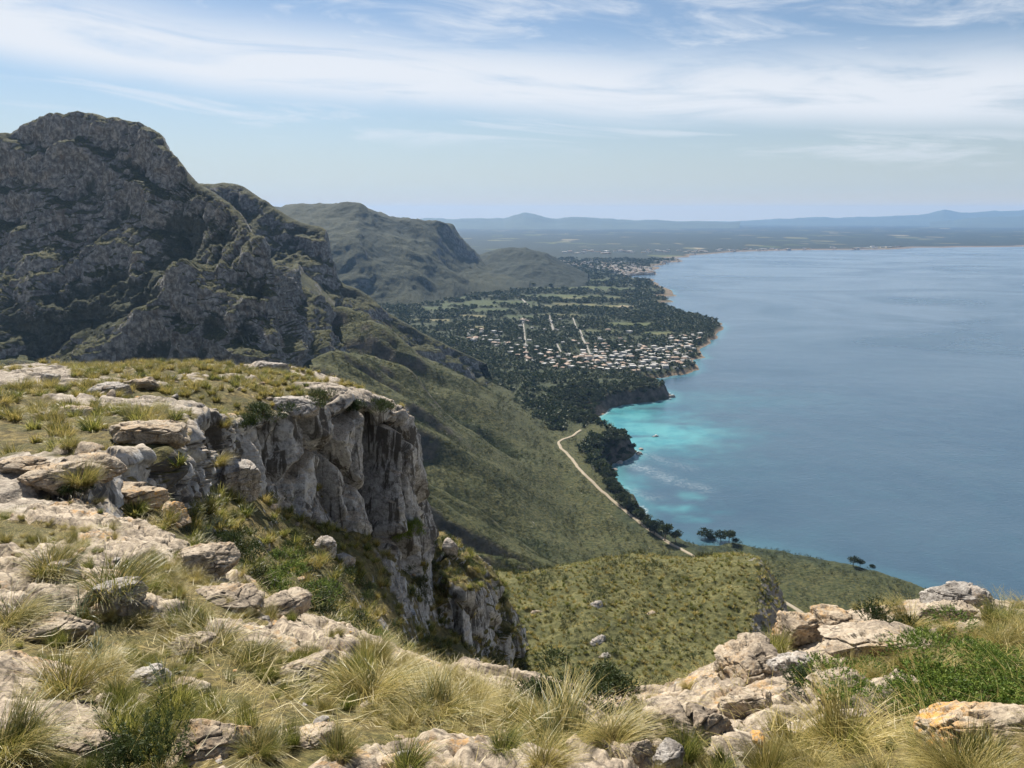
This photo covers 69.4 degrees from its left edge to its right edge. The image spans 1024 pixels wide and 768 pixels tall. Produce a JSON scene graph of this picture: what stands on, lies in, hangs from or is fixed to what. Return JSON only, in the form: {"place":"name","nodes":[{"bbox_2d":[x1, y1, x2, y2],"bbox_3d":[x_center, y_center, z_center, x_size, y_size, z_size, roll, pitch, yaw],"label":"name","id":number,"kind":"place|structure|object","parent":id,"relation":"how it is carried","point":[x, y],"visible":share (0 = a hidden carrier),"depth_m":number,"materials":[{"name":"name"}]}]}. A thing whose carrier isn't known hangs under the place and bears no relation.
{"place":"outdoors","nodes":[
{"label":"outdoors","id":0,"kind":"place"},
{"bbox_2d":[0,111,349,368],"bbox_3d":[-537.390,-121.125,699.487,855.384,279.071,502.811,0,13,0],"label":"mountain","id":1,"kind":"structure","parent":0,"point":[122,240],"depth_m":651.83,"materials":[{"name":"stone"}]},
{"bbox_2d":[0,361,474,664],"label":"cliff","id":2,"kind":"structure","parent":0,"point":[364,466],"depth_m":42.55,"materials":[{"name":"stone"}]},
{"bbox_2d":[5,373,39,390],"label":"grass tussock","id":3,"kind":"object","parent":2,"relation":"on","point":[27,383],"depth_m":34.71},
{"bbox_2d":[0,456,55,473],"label":"rock","id":4,"kind":"object","parent":2,"relation":"on","point":[20,465],"visible":0.59,"depth_m":13.74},
{"bbox_2d":[16,402,70,421],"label":"grass tussock","id":5,"kind":"object","parent":2,"relation":"on","point":[37,415],"depth_m":24.09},
{"bbox_2d":[17,461,105,497],"bbox_3d":[-8.277,1.802,13.594,1.413,0.684,1.021,-7,11,-16],"label":"rock","id":6,"kind":"object","parent":2,"relation":"on","point":[34,477],"visible":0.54,"depth_m":13.28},
{"bbox_2d":[49,432,87,449],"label":"grass tussock","id":7,"kind":"object","parent":2,"relation":"on","point":[64,445],"depth_m":16.82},
{"bbox_2d":[39,456,107,487],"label":"grass tussock","id":8,"kind":"object","parent":2,"relation":"on","point":[89,479],"depth_m":13.29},
{"bbox_2d":[56,483,96,495],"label":"shrub","id":9,"kind":"object","parent":2,"relation":"on","point":[62,490],"visible":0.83,"depth_m":13.20,"materials":[{"name":"green plant"}]},
{"bbox_2d":[61,452,127,482],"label":"rock","id":10,"kind":"object","parent":2,"relation":"on","point":[114,466],"visible":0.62,"depth_m":14.19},
{"bbox_2d":[88,382,132,395],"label":"rock","id":11,"kind":"object","parent":2,"relation":"on","point":[107,386],"visible":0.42,"depth_m":35.09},
{"bbox_2d":[122,377,160,389],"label":"rock","id":12,"kind":"object","parent":2,"relation":"on","point":[148,383],"visible":0.66,"depth_m":38.31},
{"bbox_2d":[106,396,180,420],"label":"grass tussock","id":13,"kind":"object","parent":2,"relation":"on","point":[127,404],"depth_m":24.24,"materials":[{"name":"plant"}]},
{"bbox_2d":[108,420,192,449],"bbox_3d":[-9.673,1.436,20.003,2.204,0.941,1.826,2,9,-9],"label":"rock","id":14,"kind":"object","parent":2,"relation":"on","point":[172,433],"visible":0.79,"depth_m":19.31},
{"bbox_2d":[179,516,227,542],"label":"shrub","id":15,"kind":"object","parent":2,"relation":"on","point":[202,530],"visible":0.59,"depth_m":18.68,"materials":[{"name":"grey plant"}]},
{"bbox_2d":[211,528,248,542],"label":"shrub","id":16,"kind":"object","parent":2,"relation":"on","point":[228,536],"visible":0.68,"depth_m":21.31,"materials":[{"name":"green plant"}]},
{"bbox_2d":[219,459,261,502],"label":"rock","id":17,"kind":"object","parent":2,"relation":"on","point":[243,476],"visible":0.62,"depth_m":31.55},
{"bbox_2d":[231,411,262,428],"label":"shrub","id":18,"kind":"object","parent":2,"relation":"on","point":[249,420],"visible":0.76,"depth_m":35.21,"materials":[{"name":"green plant"}]},
{"bbox_2d":[0,357,533,665],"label":"grass","id":19,"kind":"structure","parent":2,"relation":"on","point":[211,505],"depth_m":36.76,"materials":[{"name":"plant"}]},
{"bbox_2d":[253,361,289,371],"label":"rock","id":20,"kind":"object","parent":2,"relation":"on","point":[265,364],"visible":0.48,"depth_m":57.76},
{"bbox_2d":[244,401,300,421],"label":"shrub","id":21,"kind":"object","parent":2,"relation":"on","point":[258,407],"visible":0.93,"depth_m":40.03,"materials":[{"name":"green plant"}]},
{"bbox_2d":[235,545,344,604],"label":"shrub","id":22,"kind":"object","parent":2,"relation":"on","point":[302,566],"visible":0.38,"depth_m":18.49,"materials":[{"name":"green plant"}]},
{"bbox_2d":[268,539,316,560],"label":"shrub","id":23,"kind":"object","parent":2,"relation":"on","point":[293,555],"visible":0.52,"depth_m":28.06,"materials":[{"name":"green plant"}]},
{"bbox_2d":[273,395,321,417],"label":"rock","id":24,"kind":"object","parent":2,"relation":"on","point":[307,409],"visible":0.81,"depth_m":42.16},
{"bbox_2d":[284,576,348,621],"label":"shrub","id":25,"kind":"object","parent":2,"relation":"on","point":[323,610],"visible":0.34,"depth_m":18.93,"materials":[{"name":"green plant"}]},
{"bbox_2d":[303,385,337,407],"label":"shrub","id":26,"kind":"object","parent":2,"relation":"on","point":[321,394],"visible":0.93,"depth_m":43.33,"materials":[{"name":"green plant"}]},
{"bbox_2d":[314,535,336,558],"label":"rock","id":27,"kind":"object","parent":2,"relation":"on","point":[327,542],"visible":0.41,"depth_m":38.20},
{"bbox_2d":[368,397,396,413],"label":"shrub","id":28,"kind":"object","parent":2,"relation":"on","point":[385,402],"visible":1,"depth_m":48.85,"materials":[{"name":"green plant"}]},
{"bbox_2d":[390,516,425,541],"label":"shrub","id":29,"kind":"object","parent":2,"relation":"on","point":[411,523],"visible":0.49,"depth_m":50.51,"materials":[{"name":"green plant"}]},
{"bbox_2d":[0,360,1023,767],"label":"stones","id":30,"kind":"object","parent":2,"relation":"on","point":[92,446],"visible":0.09,"depth_m":9.12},
{"bbox_2d":[199,183,488,386],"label":"mountain","id":31,"kind":"structure","parent":0,"point":[290,241],"depth_m":938.61,"materials":[{"name":"stone"}]},
{"bbox_2d":[274,202,529,305],"bbox_3d":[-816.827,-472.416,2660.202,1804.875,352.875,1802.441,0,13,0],"label":"mountain","id":32,"kind":"structure","parent":0,"point":[381,258],"depth_m":2292.25,"materials":[{"name":"plant"}]},
{"bbox_2d":[432,531,529,668],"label":"cliff","id":33,"kind":"structure","parent":0,"point":[483,601],"depth_m":62.55,"materials":[{"name":"stone"}]},
{"bbox_2d":[442,537,458,558],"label":"rock","id":34,"kind":"object","parent":33,"relation":"on","point":[449,546],"visible":0.91,"depth_m":63.90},
{"bbox_2d":[0,225,1023,612],"bbox_3d":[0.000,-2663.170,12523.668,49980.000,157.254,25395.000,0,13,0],"label":"terrain","id":35,"kind":"structure","parent":0,"point":[384,347],"depth_m":692.06,"materials":[{"name":"plant"}]},
{"bbox_2d":[378,256,719,476],"bbox_3d":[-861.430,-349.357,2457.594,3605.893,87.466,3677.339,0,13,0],"label":"forest","id":36,"kind":"object","parent":35,"relation":"on","point":[559,409],"visible":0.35,"depth_m":1550.35,"materials":[{"name":"plant"}]},
{"bbox_2d":[310,305,925,607],"bbox_3d":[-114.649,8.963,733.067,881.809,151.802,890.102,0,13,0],"label":"scrub","id":37,"kind":"object","parent":35,"relation":"on","point":[493,442],"visible":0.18,"depth_m":597.44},
{"bbox_2d":[563,259,678,276],"bbox_3d":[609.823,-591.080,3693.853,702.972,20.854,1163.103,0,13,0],"label":"town","id":38,"kind":"object","parent":35,"relation":"on","point":[649,271],"visible":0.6,"depth_m":3400.92,"materials":[{"name":"ceramic"}]},
{"bbox_2d":[562,246,900,253],"bbox_3d":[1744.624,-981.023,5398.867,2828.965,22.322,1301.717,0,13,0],"label":"town","id":39,"kind":"object","parent":35,"relation":"on","point":[631,251],"visible":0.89,"depth_m":5252.38,"materials":[{"name":"ceramic"}]},
{"bbox_2d":[0,498,1023,767],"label":"ground","id":40,"kind":"structure","parent":0,"point":[460,748],"depth_m":5.90,"materials":[{"name":"stone"}]},
{"bbox_2d":[0,575,88,637],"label":"grass tussock","id":41,"kind":"object","parent":40,"relation":"on","point":[22,613],"depth_m":6.19,"materials":[{"name":"plant"}]},
{"bbox_2d":[7,611,99,642],"bbox_3d":[-3.792,2.042,6.140,0.688,0.255,0.508,-4,8,-8],"label":"rock","id":42,"kind":"object","parent":40,"relation":"on","point":[80,626],"visible":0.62,"depth_m":6.02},
{"bbox_2d":[0,666,109,767],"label":"grass tussock","id":43,"kind":"object","parent":40,"relation":"on","point":[30,741],"depth_m":3.47,"materials":[{"name":"plant"}]},
{"bbox_2d":[0,534,109,588],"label":"grass tussock","id":44,"kind":"object","parent":40,"relation":"on","point":[43,568],"depth_m":8.00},
{"bbox_2d":[39,557,81,583],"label":"rock","id":45,"kind":"object","parent":40,"relation":"on","point":[67,567],"visible":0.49,"depth_m":8.00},
{"bbox_2d":[5,629,136,703],"bbox_3d":[-2.733,1.760,4.444,0.759,0.346,0.876,2,13,8],"label":"grass tussock","id":46,"kind":"object","parent":40,"relation":"on","point":[81,679],"depth_m":4.53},
{"bbox_2d":[46,589,96,618],"bbox_3d":[-3.905,1.962,6.658,0.523,0.332,0.467,-1,13,-4],"label":"asphodel","id":47,"kind":"object","parent":40,"relation":"on","point":[81,606],"visible":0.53,"depth_m":6.64,"materials":[{"name":"green plant"}]},
{"bbox_2d":[53,729,121,757],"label":"rock","id":48,"kind":"object","parent":40,"relation":"on","point":[81,745],"visible":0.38,"depth_m":3.61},
{"bbox_2d":[67,719,146,767],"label":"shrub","id":49,"kind":"object","parent":40,"relation":"on","point":[108,754],"visible":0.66,"depth_m":3.50,"materials":[{"name":"green plant"}]},
{"bbox_2d":[80,627,135,667],"bbox_3d":[-2.973,1.935,5.428,0.420,0.299,0.471,0,13,-1],"label":"asphodel","id":50,"kind":"object","parent":40,"relation":"on","point":[100,645],"visible":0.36,"depth_m":5.46,"materials":[{"name":"green plant"}]},
{"bbox_2d":[33,541,182,614],"bbox_3d":[-3.750,1.820,7.044,1.362,0.462,1.476,4,13,18],"label":"grass tussock","id":51,"kind":"object","parent":40,"relation":"on","point":[135,572],"depth_m":7.12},
{"bbox_2d":[60,638,164,692],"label":"grass tussock","id":52,"kind":"object","parent":40,"relation":"on","point":[113,653],"depth_m":5.18,"materials":[{"name":"plant"}]},
{"bbox_2d":[92,576,147,610],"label":"rock","id":53,"kind":"object","parent":40,"relation":"on","point":[135,587],"visible":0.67,"depth_m":6.93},
{"bbox_2d":[83,680,196,767],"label":"shrub","id":54,"kind":"object","parent":40,"relation":"on","point":[146,743],"visible":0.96,"depth_m":3.55,"materials":[{"name":"green plant"}]},
{"bbox_2d":[119,482,169,514],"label":"rock","id":55,"kind":"object","parent":40,"relation":"on","point":[155,497],"visible":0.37,"depth_m":15.05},
{"bbox_2d":[127,663,173,687],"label":"rock","id":56,"kind":"object","parent":40,"relation":"on","point":[148,669],"visible":0.33,"depth_m":5.22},
{"bbox_2d":[145,654,180,688],"bbox_3d":[-2.507,2.019,5.189,0.312,0.222,0.350,7,15,28],"label":"asphodel","id":57,"kind":"object","parent":40,"relation":"on","point":[161,672],"visible":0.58,"depth_m":5.22,"materials":[{"name":"green plant"}]},
{"bbox_2d":[161,501,191,527],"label":"rock","id":58,"kind":"object","parent":40,"relation":"on","point":[185,519],"visible":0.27,"depth_m":17.81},
{"bbox_2d":[148,676,211,697],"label":"rock","id":59,"kind":"object","parent":40,"relation":"on","point":[202,682],"visible":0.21,"depth_m":4.95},
{"bbox_2d":[146,590,216,633],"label":"grass tussock","id":60,"kind":"object","parent":40,"relation":"on","point":[173,624],"depth_m":6.96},
{"bbox_2d":[170,631,220,655],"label":"rock","id":61,"kind":"object","parent":40,"relation":"on","point":[209,636],"visible":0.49,"depth_m":6.23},
{"bbox_2d":[158,718,252,767],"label":"rock","id":62,"kind":"object","parent":40,"relation":"on","point":[216,736],"visible":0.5,"depth_m":3.83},
{"bbox_2d":[176,542,240,578],"bbox_3d":[-3.935,2.338,9.523,0.863,0.491,0.616,-8,10,-22],"label":"rock","id":63,"kind":"object","parent":40,"relation":"on","point":[226,555],"visible":0.68,"depth_m":9.41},
{"bbox_2d":[153,605,275,657],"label":"grass tussock","id":64,"kind":"object","parent":40,"relation":"on","point":[225,636],"depth_m":6.32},
{"bbox_2d":[197,693,234,719],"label":"grass tussock","id":65,"kind":"object","parent":40,"relation":"on","point":[223,712],"depth_m":4.46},
{"bbox_2d":[195,582,261,613],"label":"rock","id":66,"kind":"object","parent":40,"relation":"on","point":[249,595],"visible":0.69,"depth_m":8.23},
{"bbox_2d":[216,712,300,767],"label":"grass tussock","id":67,"kind":"object","parent":40,"relation":"on","point":[268,736],"depth_m":3.91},
{"bbox_2d":[212,627,306,673],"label":"grass tussock","id":68,"kind":"object","parent":40,"relation":"on","point":[271,654],"depth_m":6.01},
{"bbox_2d":[258,587,312,619],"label":"rock","id":69,"kind":"object","parent":40,"relation":"on","point":[298,599],"visible":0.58,"depth_m":8.85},
{"bbox_2d":[278,721,334,748],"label":"rock","id":70,"kind":"object","parent":40,"relation":"on","point":[307,741],"visible":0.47,"depth_m":4.11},
{"bbox_2d":[279,649,339,680],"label":"rock","id":71,"kind":"object","parent":40,"relation":"on","point":[328,654],"visible":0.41,"depth_m":6.01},
{"bbox_2d":[308,716,376,766],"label":"grass tussock","id":72,"kind":"object","parent":40,"relation":"on","point":[339,747],"depth_m":3.72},
{"bbox_2d":[293,625,466,714],"bbox_3d":[-1.060,2.231,5.561,1.480,0.488,1.261,0,13,0],"label":"grass tussock","id":73,"kind":"object","parent":40,"relation":"on","point":[343,681],"depth_m":5.62,"materials":[{"name":"plant"}]},
{"bbox_2d":[374,724,451,767],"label":"grass tussock","id":74,"kind":"object","parent":40,"relation":"on","point":[405,759],"depth_m":3.71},
{"bbox_2d":[372,653,513,732],"bbox_3d":[-0.471,2.215,5.182,1.185,0.386,1.006,8,15,32],"label":"grass tussock","id":75,"kind":"object","parent":40,"relation":"on","point":[434,693],"depth_m":5.27,"materials":[{"name":"plant"}]},
{"bbox_2d":[452,657,522,702],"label":"grass tussock","id":76,"kind":"object","parent":40,"relation":"on","point":[495,688],"depth_m":6.86,"materials":[{"name":"plant"}]},
{"bbox_2d":[470,716,533,758],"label":"grass tussock","id":77,"kind":"object","parent":40,"relation":"on","point":[497,744],"depth_m":3.95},
{"bbox_2d":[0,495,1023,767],"bbox_3d":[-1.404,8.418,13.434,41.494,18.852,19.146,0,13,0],"label":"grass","id":78,"kind":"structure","parent":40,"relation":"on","point":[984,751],"depth_m":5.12,"materials":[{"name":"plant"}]},
{"bbox_2d":[0,492,1023,767],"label":"dry grass","id":79,"kind":"structure","parent":40,"relation":"on","point":[892,720],"depth_m":5.01,"materials":[{"name":"plant"}]},
{"bbox_2d":[502,716,593,767],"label":"grass tussock","id":80,"kind":"object","parent":40,"relation":"on","point":[548,758],"depth_m":3.65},
{"bbox_2d":[461,655,641,746],"bbox_3d":[0.397,2.151,4.597,1.345,0.447,1.584,-12,18,-43],"label":"grass tussock","id":81,"kind":"object","parent":40,"relation":"on","point":[564,704],"depth_m":4.81,"materials":[{"name":"plant"}]},
{"bbox_2d":[513,644,626,710],"bbox_3d":[0.524,2.725,6.818,0.919,0.267,1.009,6,14,23],"label":"shrub","id":82,"kind":"object","parent":40,"relation":"on","point":[550,653],"visible":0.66,"depth_m":6.82,"materials":[{"name":"green plant"}]},
{"bbox_2d":[555,661,645,717],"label":"shrub","id":83,"kind":"object","parent":40,"relation":"on","point":[622,686],"visible":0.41,"depth_m":7.31,"materials":[{"name":"green plant"}]},
{"bbox_2d":[554,686,683,763],"bbox_3d":[0.548,1.848,3.985,0.794,0.228,0.676,-10,16,-37],"label":"grass tussock","id":84,"kind":"object","parent":40,"relation":"on","point":[629,733],"depth_m":4.01,"materials":[{"name":"plant"}]},
{"bbox_2d":[628,739,652,764],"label":"rock","id":85,"kind":"object","parent":40,"relation":"on","point":[635,748],"visible":0.88,"depth_m":3.82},
{"bbox_2d":[652,737,684,767],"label":"rock","id":86,"kind":"object","parent":40,"relation":"on","point":[669,751],"visible":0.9,"depth_m":3.82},
{"bbox_2d":[639,695,733,755],"bbox_3d":[1.021,2.053,4.278,0.614,0.371,0.426,-1,14,18],"label":"rock","id":87,"kind":"object","parent":40,"relation":"on","point":[713,720],"visible":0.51,"depth_m":4.26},
{"bbox_2d":[704,741,746,767],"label":"grass tussock","id":88,"kind":"object","parent":40,"relation":"on","point":[720,760],"depth_m":4.01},
{"bbox_2d":[717,686,772,718],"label":"rock","id":89,"kind":"object","parent":40,"relation":"on","point":[754,698],"visible":0.75,"depth_m":5.33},
{"bbox_2d":[713,632,779,684],"bbox_3d":[2.253,2.711,6.976,0.616,0.564,0.701,-4,13,-18],"label":"rock","id":90,"kind":"object","parent":40,"relation":"on","point":[746,652],"visible":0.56,"depth_m":6.91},
{"bbox_2d":[735,700,844,756],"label":"grass tussock","id":91,"kind":"object","parent":40,"relation":"on","point":[778,721],"depth_m":4.33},
{"bbox_2d":[766,650,813,676],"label":"rock","id":92,"kind":"object","parent":40,"relation":"on","point":[781,660],"visible":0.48,"depth_m":6.63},
{"bbox_2d":[771,610,818,650],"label":"rock","id":93,"kind":"object","parent":40,"relation":"on","point":[802,627],"visible":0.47,"depth_m":8.36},
{"bbox_2d":[780,661,816,698],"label":"shrub","id":94,"kind":"object","parent":40,"relation":"on","point":[800,670],"visible":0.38,"depth_m":6.07,"materials":[{"name":"green plant"}]},
{"bbox_2d":[746,654,915,763],"bbox_3d":[1.881,1.934,4.097,1.093,0.422,1.131,-9,16,-36],"label":"grass tussock","id":95,"kind":"object","parent":40,"relation":"on","point":[838,703],"depth_m":4.20,"materials":[{"name":"plant"}]},
{"bbox_2d":[809,604,857,642],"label":"rock","id":96,"kind":"object","parent":40,"relation":"on","point":[826,614],"visible":0.3,"depth_m":8.38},
{"bbox_2d":[814,676,853,707],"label":"shrub","id":97,"kind":"object","parent":40,"relation":"on","point":[841,687],"visible":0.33,"depth_m":5.16,"materials":[{"name":"green plant"}]},
{"bbox_2d":[806,667,868,704],"bbox_3d":[2.419,2.228,5.436,0.475,0.196,0.357,-3,18,-17],"label":"rock","id":98,"kind":"object","parent":40,"relation":"on","point":[836,672],"visible":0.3,"depth_m":5.43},
{"bbox_2d":[818,619,934,662],"bbox_3d":[3.590,2.594,7.432,1.292,0.306,0.927,1,6,-15],"label":"rock","id":99,"kind":"object","parent":40,"relation":"on","point":[855,636],"visible":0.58,"depth_m":7.27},
{"bbox_2d":[851,593,918,627],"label":"shrub","id":100,"kind":"object","parent":40,"relation":"on","point":[877,612],"visible":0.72,"depth_m":8.18,"materials":[{"name":"green plant"}]},
{"bbox_2d":[842,653,948,719],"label":"shrub","id":101,"kind":"object","parent":40,"relation":"on","point":[866,684],"visible":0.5,"depth_m":4.78,"materials":[{"name":"green plant"}]},
{"bbox_2d":[855,591,950,630],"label":"grass tussock","id":102,"kind":"object","parent":40,"relation":"on","point":[902,613],"depth_m":8.20,"materials":[{"name":"plant"}]},
{"bbox_2d":[791,625,1023,739],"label":"shrub","id":103,"kind":"object","parent":40,"relation":"on","point":[938,675],"visible":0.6,"depth_m":4.32,"materials":[{"name":"green plant"}]},
{"bbox_2d":[870,603,1023,675],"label":"shrub","id":104,"kind":"object","parent":40,"relation":"on","point":[962,640],"visible":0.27,"depth_m":5.89,"materials":[{"name":"green plant"}]},
{"bbox_2d":[918,599,978,623],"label":"rock","id":105,"kind":"object","parent":40,"relation":"on","point":[935,604],"visible":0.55,"depth_m":8.09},
{"bbox_2d":[919,580,992,608],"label":"rock","id":106,"kind":"object","parent":40,"relation":"on","point":[964,591],"visible":0.56,"depth_m":9.36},
{"bbox_2d":[913,700,1023,762],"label":"rock","id":107,"kind":"object","parent":40,"relation":"on","point":[996,713],"visible":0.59,"depth_m":3.32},
{"bbox_2d":[962,643,1023,700],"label":"shrub","id":108,"kind":"object","parent":40,"relation":"on","point":[987,651],"visible":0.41,"depth_m":4.56,"materials":[{"name":"green plant"}]},
{"bbox_2d":[967,611,1023,651],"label":"grass tussock","id":109,"kind":"object","parent":40,"relation":"on","point":[997,638],"depth_m":6.44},
{"bbox_2d":[0,0,1023,221],"label":"sky","id":110,"kind":"structure","parent":0,"point":[667,110],"materials":[{"name":"blue"}]},
{"bbox_2d":[480,247,587,287],"bbox_3d":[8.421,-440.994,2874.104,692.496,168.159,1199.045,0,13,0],"label":"hill","id":111,"kind":"structure","parent":0,"point":[541,269],"depth_m":2735.18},
{"bbox_2d":[421,212,739,228],"bbox_3d":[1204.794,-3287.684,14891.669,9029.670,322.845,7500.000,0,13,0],"label":"hills","id":112,"kind":"structure","parent":0,"point":[524,220],"depth_m":13944.45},
{"bbox_2d":[493,546,788,689],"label":"hill","id":113,"kind":"structure","parent":0,"point":[651,580],"depth_m":112.17,"materials":[{"name":"plant"}]},
{"bbox_2d":[557,430,803,612],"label":"dirt road","id":114,"kind":"structure","parent":0,"point":[624,509],"depth_m":623.20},
{"bbox_2d":[600,247,1023,600],"bbox_3d":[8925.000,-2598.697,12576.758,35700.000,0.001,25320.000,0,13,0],"label":"sea","id":115,"kind":"structure","parent":0,"point":[842,406],"depth_m":950.97,"materials":[{"name":"liquid"}]},
{"bbox_2d":[712,210,1023,225],"bbox_3d":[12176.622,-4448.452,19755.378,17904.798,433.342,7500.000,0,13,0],"label":"hills","id":116,"kind":"structure","parent":0,"point":[921,219],"depth_m":18977.25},
{"bbox_2d":[929,216,1023,227],"bbox_3d":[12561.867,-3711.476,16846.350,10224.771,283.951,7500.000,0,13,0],"label":"hills","id":117,"kind":"structure","parent":0,"point":[1001,222],"depth_m":15770.10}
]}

